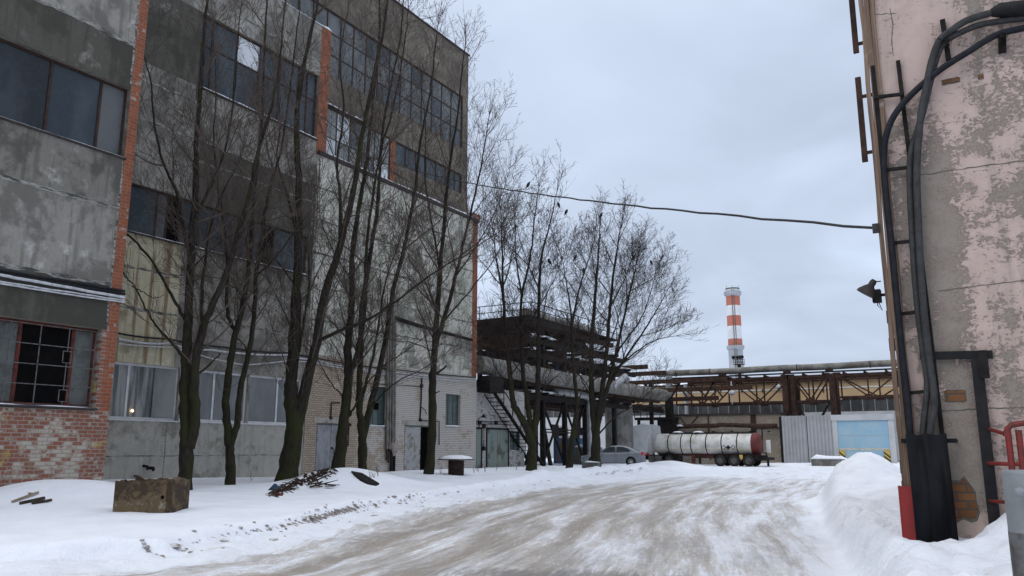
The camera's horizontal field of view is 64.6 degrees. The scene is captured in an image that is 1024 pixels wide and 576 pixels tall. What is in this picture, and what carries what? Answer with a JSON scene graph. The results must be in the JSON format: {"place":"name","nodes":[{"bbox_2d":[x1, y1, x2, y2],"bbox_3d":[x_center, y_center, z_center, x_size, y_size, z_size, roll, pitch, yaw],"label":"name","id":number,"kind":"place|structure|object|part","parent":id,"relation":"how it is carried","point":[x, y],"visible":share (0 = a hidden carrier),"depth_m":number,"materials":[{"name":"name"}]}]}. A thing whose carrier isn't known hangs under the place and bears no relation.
{"place":"outdoors","nodes":[
{"label":"outdoors","id":0,"kind":"place"},
{"bbox_2d":[351,471,378,485],"bbox_3d":[-4.621,5.965,25.285,1.140,0.489,0.471,-10,-15,41],"label":"roofing felt","id":1,"kind":"object","parent":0,"point":[363,478],"visible":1,"depth_m":25.21,"materials":[{"name":"metal"}]},
{"bbox_2d":[6,461,899,575],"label":"road","id":2,"kind":"structure","parent":0,"point":[676,518],"depth_m":14.44,"materials":[{"name":"white snow"}]},
{"bbox_2d":[633,423,774,466],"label":"tanker lorry","id":3,"kind":"object","parent":2,"relation":"on","point":[735,449],"visible":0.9,"depth_m":71.64,"materials":[{"name":"metal"}]},
{"bbox_2d":[811,454,846,465],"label":"concrete block","id":4,"kind":"object","parent":2,"relation":"on","point":[819,460],"depth_m":68.89,"materials":[{"name":"grey concrete"}]},
{"bbox_2d":[0,452,1012,575],"bbox_3d":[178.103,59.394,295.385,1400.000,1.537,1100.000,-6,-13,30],"label":"ground","id":5,"kind":"structure","parent":0,"point":[75,525],"depth_m":14.84,"materials":[{"name":"white snow"}]},
{"bbox_2d":[11,491,38,502],"bbox_3d":[-10.414,4.470,17.337,0.050,0.199,0.624,-4,-12,18],"label":"pole","id":6,"kind":"object","parent":5,"relation":"on","point":[24,497],"visible":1,"depth_m":17.30,"materials":[{"name":"brown wood"}]},
{"bbox_2d":[19,496,44,504],"bbox_3d":[-10.091,4.471,17.042,0.070,0.136,0.528,-5,-12,25],"label":"pole","id":7,"kind":"object","parent":5,"relation":"on","point":[31,500],"visible":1,"depth_m":17.01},
{"bbox_2d":[31,499,51,503],"bbox_3d":[-9.836,4.468,16.949,0.060,0.092,0.400,-7,-13,31],"label":"pole","id":8,"kind":"object","parent":5,"relation":"on","point":[41,501],"visible":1,"depth_m":16.93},
{"bbox_2d":[0,0,148,486],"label":"factory building","id":9,"kind":"structure","parent":5,"relation":"on","point":[70,78],"depth_m":21.30,"materials":[{"name":"grey concrete"}]},
{"bbox_2d":[0,317,97,409],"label":"window","id":10,"kind":"structure","parent":9,"relation":"in","point":[43,365],"depth_m":20.76,"materials":[{"name":"black glass"}]},
{"bbox_2d":[0,269,124,294],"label":"cable","id":11,"kind":"object","parent":9,"relation":"attached to","point":[96,288],"visible":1,"depth_m":21.09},
{"bbox_2d":[0,281,124,302],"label":"cable","id":12,"kind":"object","parent":9,"relation":"attached to","point":[54,290],"visible":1,"depth_m":20.93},
{"bbox_2d":[0,273,124,298],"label":"cable","id":13,"kind":"object","parent":9,"relation":"attached to","point":[59,285],"visible":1,"depth_m":20.94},
{"bbox_2d":[0,38,127,159],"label":"window","id":14,"kind":"structure","parent":9,"relation":"in","point":[38,92],"depth_m":21.72,"materials":[{"name":"grey glass"}]},
{"bbox_2d":[112,475,190,512],"bbox_3d":[-7.243,4.250,16.310,1.111,0.930,0.962,0,-11,0],"label":"concrete block","id":15,"kind":"object","parent":5,"relation":"on","point":[150,495],"visible":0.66,"depth_m":15.89,"materials":[{"name":"concrete"}]},
{"bbox_2d":[103,0,331,479],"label":"factory building","id":16,"kind":"structure","parent":5,"relation":"on","point":[143,438],"depth_m":32.94,"materials":[{"name":"concrete"}]},
{"bbox_2d":[109,362,178,421],"bbox_3d":[-13.741,3.863,29.972,0.210,2.087,3.209,-6,-13,30],"label":"window","id":17,"kind":"structure","parent":16,"relation":"in","point":[132,384],"depth_m":29.81,"materials":[{"name":"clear glass"}]},
{"bbox_2d":[118,338,306,359],"bbox_3d":[-11.711,2.573,33.455,0.084,0.346,9.876,-6,-13,30],"label":"cable","id":18,"kind":"object","parent":16,"relation":"attached to","point":[138,342],"visible":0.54,"depth_m":32.52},
{"bbox_2d":[118,343,306,364],"bbox_3d":[-11.700,2.832,33.402,0.056,0.571,9.857,-6,-13,30],"label":"cable","id":19,"kind":"object","parent":16,"relation":"attached to","point":[201,355],"visible":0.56,"depth_m":31.45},
{"bbox_2d":[178,370,246,423],"bbox_3d":[-12.055,4.418,32.770,0.210,2.087,3.362,-6,-13,30],"label":"window","id":20,"kind":"structure","parent":16,"relation":"in","point":[210,394],"depth_m":32.88,"materials":[{"name":"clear glass"}]},
{"bbox_2d":[118,332,308,356],"bbox_3d":[-11.690,2.422,33.540,0.070,0.239,10.017,-6,-13,30],"label":"cable","id":21,"kind":"object","parent":16,"relation":"attached to","point":[192,343],"visible":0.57,"depth_m":31.56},
{"bbox_2d":[127,184,307,276],"bbox_3d":[-12.020,-2.259,34.117,0.290,1.931,9.445,-6,-13,30],"label":"window","id":22,"kind":"structure","parent":16,"relation":"in","point":[140,220],"depth_m":32.03,"materials":[{"name":"grey glass"}]},
{"bbox_2d":[197,15,317,140],"bbox_3d":[-11.301,-9.376,36.727,0.310,3.369,6.968,-6,-13,30],"label":"window","id":23,"kind":"structure","parent":16,"relation":"in","point":[244,49],"depth_m":36.20,"materials":[{"name":"grey glass"}]},
{"bbox_2d":[247,375,300,425],"bbox_3d":[-10.394,4.964,35.527,0.210,2.087,3.114,-6,-13,30],"label":"window","id":24,"kind":"structure","parent":16,"relation":"in","point":[266,397],"depth_m":35.18,"materials":[{"name":"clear glass"}]},
{"bbox_2d":[120,0,331,489],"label":"bare tree","id":25,"kind":"object","parent":5,"relation":"on","point":[189,405],"visible":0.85,"depth_m":24.67,"materials":[{"name":"brown plant"}]},
{"bbox_2d":[140,0,360,484],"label":"bare tree","id":26,"kind":"object","parent":5,"relation":"on","point":[230,434],"visible":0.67,"depth_m":26.92,"materials":[{"name":"brown plant"}]},
{"bbox_2d":[268,484,280,489],"bbox_3d":[-6.731,5.681,23.093,0.440,0.220,0.280,-6,-13,30],"label":"crumpled cloth","id":27,"kind":"object","parent":5,"relation":"on","point":[274,486],"visible":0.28,"depth_m":23.03,"materials":[{"name":"blue fabric"}]},
{"bbox_2d":[267,468,337,496],"bbox_3d":[-6.123,5.609,23.406,1.699,0.703,4.959,-1,-11,5],"label":"brush pile","id":28,"kind":"object","parent":5,"relation":"on","point":[297,481],"visible":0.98,"depth_m":24.05,"materials":[{"name":"brown wood"}]},
{"bbox_2d":[308,481,338,486],"bbox_3d":[-5.567,5.757,23.787,0.953,0.168,0.737,-3,-12,17],"label":"brush pile","id":29,"kind":"object","parent":5,"relation":"on","point":[316,483],"visible":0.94,"depth_m":23.67,"materials":[{"name":"wood"}]},
{"bbox_2d":[258,0,436,467],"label":"bare tree","id":30,"kind":"object","parent":5,"relation":"on","point":[341,446],"visible":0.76,"depth_m":31.20,"materials":[{"name":"brown plant"}]},
{"bbox_2d":[189,0,520,481],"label":"bare tree","id":31,"kind":"object","parent":5,"relation":"on","point":[295,403],"visible":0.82,"depth_m":28.80,"materials":[{"name":"brown plant"}]},
{"bbox_2d":[140,474,570,556],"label":"snow clods","id":32,"kind":"object","parent":5,"relation":"on","point":[221,540],"visible":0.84,"depth_m":14.94,"materials":[{"name":"white snow"}]},
{"bbox_2d":[283,0,469,212],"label":"factory building","id":33,"kind":"structure","parent":5,"relation":"on","point":[328,19],"depth_m":46.97,"materials":[{"name":"concrete"}]},
{"bbox_2d":[326,107,389,179],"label":"window","id":34,"kind":"structure","parent":33,"relation":"in","point":[335,144],"depth_m":42.54,"materials":[{"name":"white glass"}]},
{"bbox_2d":[283,0,461,147],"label":"window","id":35,"kind":"structure","parent":33,"relation":"in","point":[328,18],"depth_m":45.64,"materials":[{"name":"grey glass"}]},
{"bbox_2d":[395,142,460,192],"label":"window","id":36,"kind":"structure","parent":33,"relation":"in","point":[405,152],"depth_m":48.35,"materials":[{"name":"grey glass"}]},
{"bbox_2d":[250,465,516,480],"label":"dry weeds","id":37,"kind":"object","parent":5,"relation":"on","point":[378,465],"visible":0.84,"depth_m":27.88,"materials":[{"name":"brown plant"}]},
{"bbox_2d":[301,150,479,474],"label":"factory building","id":38,"kind":"structure","parent":5,"relation":"on","point":[456,409],"depth_m":43.34,"materials":[{"name":"beige concrete"}]},
{"bbox_2d":[314,423,337,471],"bbox_3d":[-8.597,7.773,37.813,0.211,2.875,1.628,-6,-13,30],"label":"door","id":39,"kind":"structure","parent":38,"relation":"in","point":[326,433],"depth_m":37.77,"materials":[{"name":"metal"}]},
{"bbox_2d":[329,402,339,418],"bbox_3d":[-8.396,5.820,38.443,0.110,0.828,0.646,-6,-13,30],"label":"conduit","id":40,"kind":"object","parent":38,"relation":"attached to","point":[330,417],"visible":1,"depth_m":38.20,"materials":[{"name":"grey metal"}]},
{"bbox_2d":[369,386,385,426],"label":"window","id":41,"kind":"structure","parent":38,"relation":"in","point":[378,414],"depth_m":41.55,"materials":[{"name":"glass"}]},
{"bbox_2d":[317,360,475,381],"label":"cable","id":42,"kind":"object","parent":38,"relation":"attached to","point":[401,373],"visible":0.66,"depth_m":43.64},
{"bbox_2d":[318,358,475,377],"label":"cable","id":43,"kind":"object","parent":38,"relation":"attached to","point":[404,370],"visible":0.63,"depth_m":43.84,"materials":[{"name":"grey rubber"}]},
{"bbox_2d":[403,425,427,470],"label":"door","id":44,"kind":"structure","parent":38,"relation":"in","point":[415,436],"depth_m":43.58,"materials":[{"name":"metal"}]},
{"bbox_2d":[419,378,423,421],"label":"conduit","id":45,"kind":"object","parent":38,"relation":"attached to","point":[421,387],"visible":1,"depth_m":44.28,"materials":[{"name":"grey metal"}]},
{"bbox_2d":[422,420,439,444],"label":"conduit","id":46,"kind":"object","parent":38,"relation":"attached to","point":[439,429],"visible":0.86,"depth_m":45.39,"materials":[{"name":"grey metal"}]},
{"bbox_2d":[445,394,460,427],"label":"window","id":47,"kind":"structure","parent":38,"relation":"in","point":[451,420],"depth_m":47.10,"materials":[{"name":"glass"}]},
{"bbox_2d":[303,0,478,469],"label":"bare tree","id":48,"kind":"object","parent":5,"relation":"on","point":[363,423],"visible":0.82,"depth_m":32.26,"materials":[{"name":"brown plant"}]},
{"bbox_2d":[386,305,472,471],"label":"riser pipes","id":49,"kind":"object","parent":5,"relation":"on","point":[391,445],"visible":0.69,"depth_m":41.93,"materials":[{"name":"metal"}]},
{"bbox_2d":[312,5,550,474],"bbox_3d":[-3.357,-2.576,35.918,10.443,21.875,5.516,0,-11,0],"label":"bare tree","id":50,"kind":"object","parent":5,"relation":"on","point":[429,467],"visible":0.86,"depth_m":36.11,"materials":[{"name":"brown plant"}]},
{"bbox_2d":[438,455,474,475],"bbox_3d":[-2.403,7.705,34.821,1.400,1.033,1.400,-6,-13,30],"label":"steel drum","id":51,"kind":"object","parent":5,"relation":"on","point":[455,464],"visible":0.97,"depth_m":34.53,"materials":[{"name":"brown metal"}]},
{"bbox_2d":[476,387,523,467],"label":"brick annex","id":52,"kind":"object","parent":5,"relation":"on","point":[503,449],"visible":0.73,"depth_m":51.33,"materials":[{"name":"brick"}]},
{"bbox_2d":[476,421,506,449],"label":"conduit","id":53,"kind":"object","parent":52,"relation":"attached to","point":[484,426],"visible":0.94,"depth_m":49.95,"materials":[{"name":"metal"}]},
{"bbox_2d":[509,431,520,451],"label":"window","id":54,"kind":"structure","parent":52,"relation":"in","point":[513,447],"depth_m":53.21,"materials":[{"name":"metal"}]},
{"bbox_2d":[484,389,544,465],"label":"iron stair","id":55,"kind":"object","parent":5,"relation":"on","point":[505,409],"visible":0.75,"depth_m":52.10,"materials":[{"name":"metal"}]},
{"bbox_2d":[477,375,502,393],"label":"junction box","id":56,"kind":"object","parent":55,"relation":"attached to","point":[487,386],"visible":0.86,"depth_m":49.74,"materials":[{"name":"metal"}]},
{"bbox_2d":[452,139,607,470],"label":"bare tree","id":57,"kind":"object","parent":5,"relation":"on","point":[529,424],"visible":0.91,"depth_m":43.06,"materials":[{"name":"brown plant"}]},
{"bbox_2d":[553,426,582,463],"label":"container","id":58,"kind":"object","parent":5,"relation":"on","point":[557,458],"visible":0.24,"depth_m":67.48,"materials":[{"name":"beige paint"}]},
{"bbox_2d":[512,198,630,467],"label":"bare tree","id":59,"kind":"object","parent":5,"relation":"on","point":[571,445],"visible":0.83,"depth_m":46.79,"materials":[{"name":"brown plant"}]},
{"bbox_2d":[553,389,591,453],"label":"insulated pipe","id":60,"kind":"object","parent":5,"relation":"on","point":[584,396],"visible":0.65,"depth_m":64.08,"materials":[{"name":"metal"}]},
{"bbox_2d":[575,444,602,464],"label":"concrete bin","id":61,"kind":"object","parent":5,"relation":"on","point":[577,457],"visible":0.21,"depth_m":65.47,"materials":[{"name":"grey concrete"}]},
{"bbox_2d":[582,461,600,467],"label":"concrete block","id":62,"kind":"object","parent":5,"relation":"on","point":[586,464],"depth_m":45.04,"materials":[{"name":"grey concrete"}]},
{"bbox_2d":[581,444,645,464],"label":"parked car","id":63,"kind":"object","parent":5,"relation":"on","point":[618,454],"visible":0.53,"depth_m":57.88,"materials":[{"name":"paint"}]},
{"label":"side window","id":64,"kind":"part","parent":63,"relation":"part of","materials":[{"name":"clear glass"}]},
{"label":"side window","id":65,"kind":"part","parent":63,"relation":"part of","materials":[{"name":"black glass"}]},
{"bbox_2d":[476,301,752,465],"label":"pipe rack","id":66,"kind":"object","parent":5,"relation":"on","point":[551,402],"visible":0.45,"depth_m":63.47,"materials":[{"name":"metal"}]},
{"bbox_2d":[522,308,596,333],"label":"insulated pipe","id":67,"kind":"object","parent":66,"relation":"on","point":[584,326],"visible":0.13,"depth_m":63.82,"materials":[{"name":"metal"}]},
{"bbox_2d":[477,355,668,400],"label":"insulated pipe","id":68,"kind":"object","parent":66,"relation":"on","point":[621,389],"visible":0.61,"depth_m":58.64,"materials":[{"name":"metal"}]},
{"bbox_2d":[614,373,629,390],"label":"pipe elbow","id":69,"kind":"object","parent":68,"relation":"attached to","point":[622,378],"visible":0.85,"depth_m":67.88,"materials":[{"name":"silver metal"}]},
{"bbox_2d":[605,403,633,447],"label":"concrete silo","id":70,"kind":"object","parent":5,"relation":"on","point":[624,428],"visible":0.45,"depth_m":71.97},
{"bbox_2d":[540,179,717,466],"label":"bare tree","id":71,"kind":"object","parent":5,"relation":"on","point":[596,417],"visible":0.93,"depth_m":50.01,"materials":[{"name":"brown plant"}]},
{"bbox_2d":[634,400,678,454],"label":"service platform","id":72,"kind":"structure","parent":5,"relation":"on","point":[668,423],"depth_m":79.86,"materials":[{"name":"metal"}]},
{"bbox_2d":[524,376,900,461],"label":"factory hall","id":73,"kind":"structure","parent":5,"relation":"on","point":[863,406],"depth_m":87.32,"materials":[{"name":"metal"}]},
{"bbox_2d":[524,398,899,417],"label":"window","id":74,"kind":"structure","parent":73,"relation":"in","point":[853,405],"depth_m":87.24,"materials":[{"name":"glass"}]},
{"bbox_2d":[731,355,744,377],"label":"light mast","id":75,"kind":"object","parent":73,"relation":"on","point":[741,357],"visible":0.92,"depth_m":149.79,"materials":[{"name":"metal"}]},
{"bbox_2d":[674,412,792,464],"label":"brick outbuilding","id":76,"kind":"structure","parent":5,"relation":"on","point":[773,435],"depth_m":77.81,"materials":[{"name":"brown brick"}]},
{"bbox_2d":[677,423,777,431],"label":"rusty pipe","id":77,"kind":"object","parent":76,"relation":"attached to","point":[737,425],"visible":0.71,"depth_m":77.45,"materials":[{"name":"orange metal"}]},
{"bbox_2d":[724,286,743,377],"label":"chimney","id":78,"kind":"object","parent":5,"relation":"on","point":[735,346],"visible":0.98,"depth_m":270.92,"materials":[{"name":"white concrete"}]},
{"bbox_2d":[672,368,899,415],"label":"pipe trestle","id":79,"kind":"object","parent":5,"relation":"on","point":[792,402],"visible":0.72,"depth_m":78.67,"materials":[{"name":"orange metal"}]},
{"bbox_2d":[665,376,672,396],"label":"riser pipe","id":80,"kind":"object","parent":79,"relation":"on","point":[668,385],"visible":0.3,"depth_m":84.24,"materials":[{"name":"metal"}]},
{"bbox_2d":[657,359,896,376],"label":"insulated pipe","id":81,"kind":"object","parent":79,"relation":"on","point":[806,367],"visible":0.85,"depth_m":79.67,"materials":[{"name":"metal"}]},
{"bbox_2d":[779,414,897,462],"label":"gate shed","id":82,"kind":"structure","parent":5,"relation":"on","point":[804,439],"depth_m":72.77,"materials":[{"name":"metal"}]},
{"bbox_2d":[898,485,915,539],"bbox_3d":[4.699,2.821,9.597,0.145,0.930,0.126,-6,-13,30],"label":"guard post","id":83,"kind":"object","parent":5,"relation":"on","point":[906,513],"visible":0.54,"depth_m":9.58,"materials":[{"name":"red metal"}]},
{"bbox_2d":[849,0,1023,538],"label":"rendered building","id":84,"kind":"structure","parent":5,"relation":"on","point":[972,178],"depth_m":9.91,"materials":[{"name":"beige paint"}]},
{"bbox_2d":[395,164,879,233],"bbox_3d":[-1.009,-3.855,27.957,0.086,13.005,35.335,4,-12,-18],"label":"slung cable","id":85,"kind":"object","parent":84,"relation":"attached to","point":[875,228],"visible":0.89,"depth_m":13.70,"materials":[{"name":"black rubber"}]},
{"bbox_2d":[857,279,884,310],"bbox_3d":[4.603,0.087,10.295,0.407,0.415,0.250,-6,-13,30],"label":"floodlight","id":86,"kind":"object","parent":84,"relation":"attached to","point":[871,291],"visible":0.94,"depth_m":10.27,"materials":[{"name":"metal"}]},
{"bbox_2d":[886,311,901,484],"bbox_3d":[4.786,1.446,10.034,0.085,2.360,0.060,-6,-13,30],"label":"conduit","id":87,"kind":"object","parent":84,"relation":"attached to","point":[892,383],"visible":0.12,"depth_m":10.06,"materials":[{"name":"plastic"}]},
{"bbox_2d":[871,60,943,433],"bbox_3d":[4.924,-0.594,10.135,0.432,4.816,0.065,-6,-13,30],"label":"cable ladder","id":88,"kind":"object","parent":84,"relation":"attached to","point":[876,96],"visible":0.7,"depth_m":10.34,"materials":[{"name":"metal"}]},
{"bbox_2d":[880,25,1023,433],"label":"cable","id":89,"kind":"object","parent":88,"relation":"attached to","point":[910,95],"visible":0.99,"depth_m":10.04,"materials":[{"name":"black rubber"}]},
{"bbox_2d":[906,16,1023,434],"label":"cable","id":90,"kind":"object","parent":88,"relation":"attached to","point":[912,244],"visible":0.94,"depth_m":9.99,"materials":[{"name":"black rubber"}]},
{"bbox_2d":[913,0,1023,434],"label":"cable","id":91,"kind":"object","parent":88,"relation":"attached to","point":[1008,9],"visible":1,"depth_m":9.94,"materials":[{"name":"black rubber"}]},
{"bbox_2d":[901,433,958,542],"bbox_3d":[4.919,2.472,9.427,0.590,1.531,0.306,-6,-13,30],"label":"cover sheet","id":92,"kind":"object","parent":84,"relation":"attached to","point":[932,490],"visible":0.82,"depth_m":9.38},
{"bbox_2d":[938,19,953,60],"bbox_3d":[5.485,-3.174,10.237,0.185,0.561,0.221,-6,-13,30],"label":"cable bracket","id":93,"kind":"object","parent":84,"relation":"attached to","point":[946,40],"visible":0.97,"depth_m":10.26,"materials":[{"name":"metal"}]},
{"bbox_2d":[920,350,999,523],"bbox_3d":[5.274,1.842,9.427,0.765,2.245,0.145,-6,-13,30],"label":"steel channel","id":94,"kind":"object","parent":84,"relation":"attached to","point":[980,365],"visible":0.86,"depth_m":9.37,"materials":[{"name":"grey metal"}]},
{"bbox_2d":[986,420,1023,503],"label":"railing","id":95,"kind":"object","parent":94,"relation":"attached to","point":[1011,463],"visible":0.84,"depth_m":8.82,"materials":[{"name":"red metal"}]},
{"bbox_2d":[998,33,1005,53],"bbox_3d":[6.003,-3.045,9.919,0.108,0.279,0.206,-6,-13,30],"label":"cable bracket","id":96,"kind":"object","parent":84,"relation":"attached to","point":[1002,43],"visible":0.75,"depth_m":9.97,"materials":[{"name":"metal"}]},
{"bbox_2d":[1002,470,1023,575],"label":"gate post","id":97,"kind":"object","parent":5,"relation":"on","point":[1013,484],"visible":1,"depth_m":5.36,"materials":[{"name":"grey metal"}]},
{"bbox_2d":[397,0,896,380],"label":"sky","id":98,"kind":"structure","parent":0,"point":[739,107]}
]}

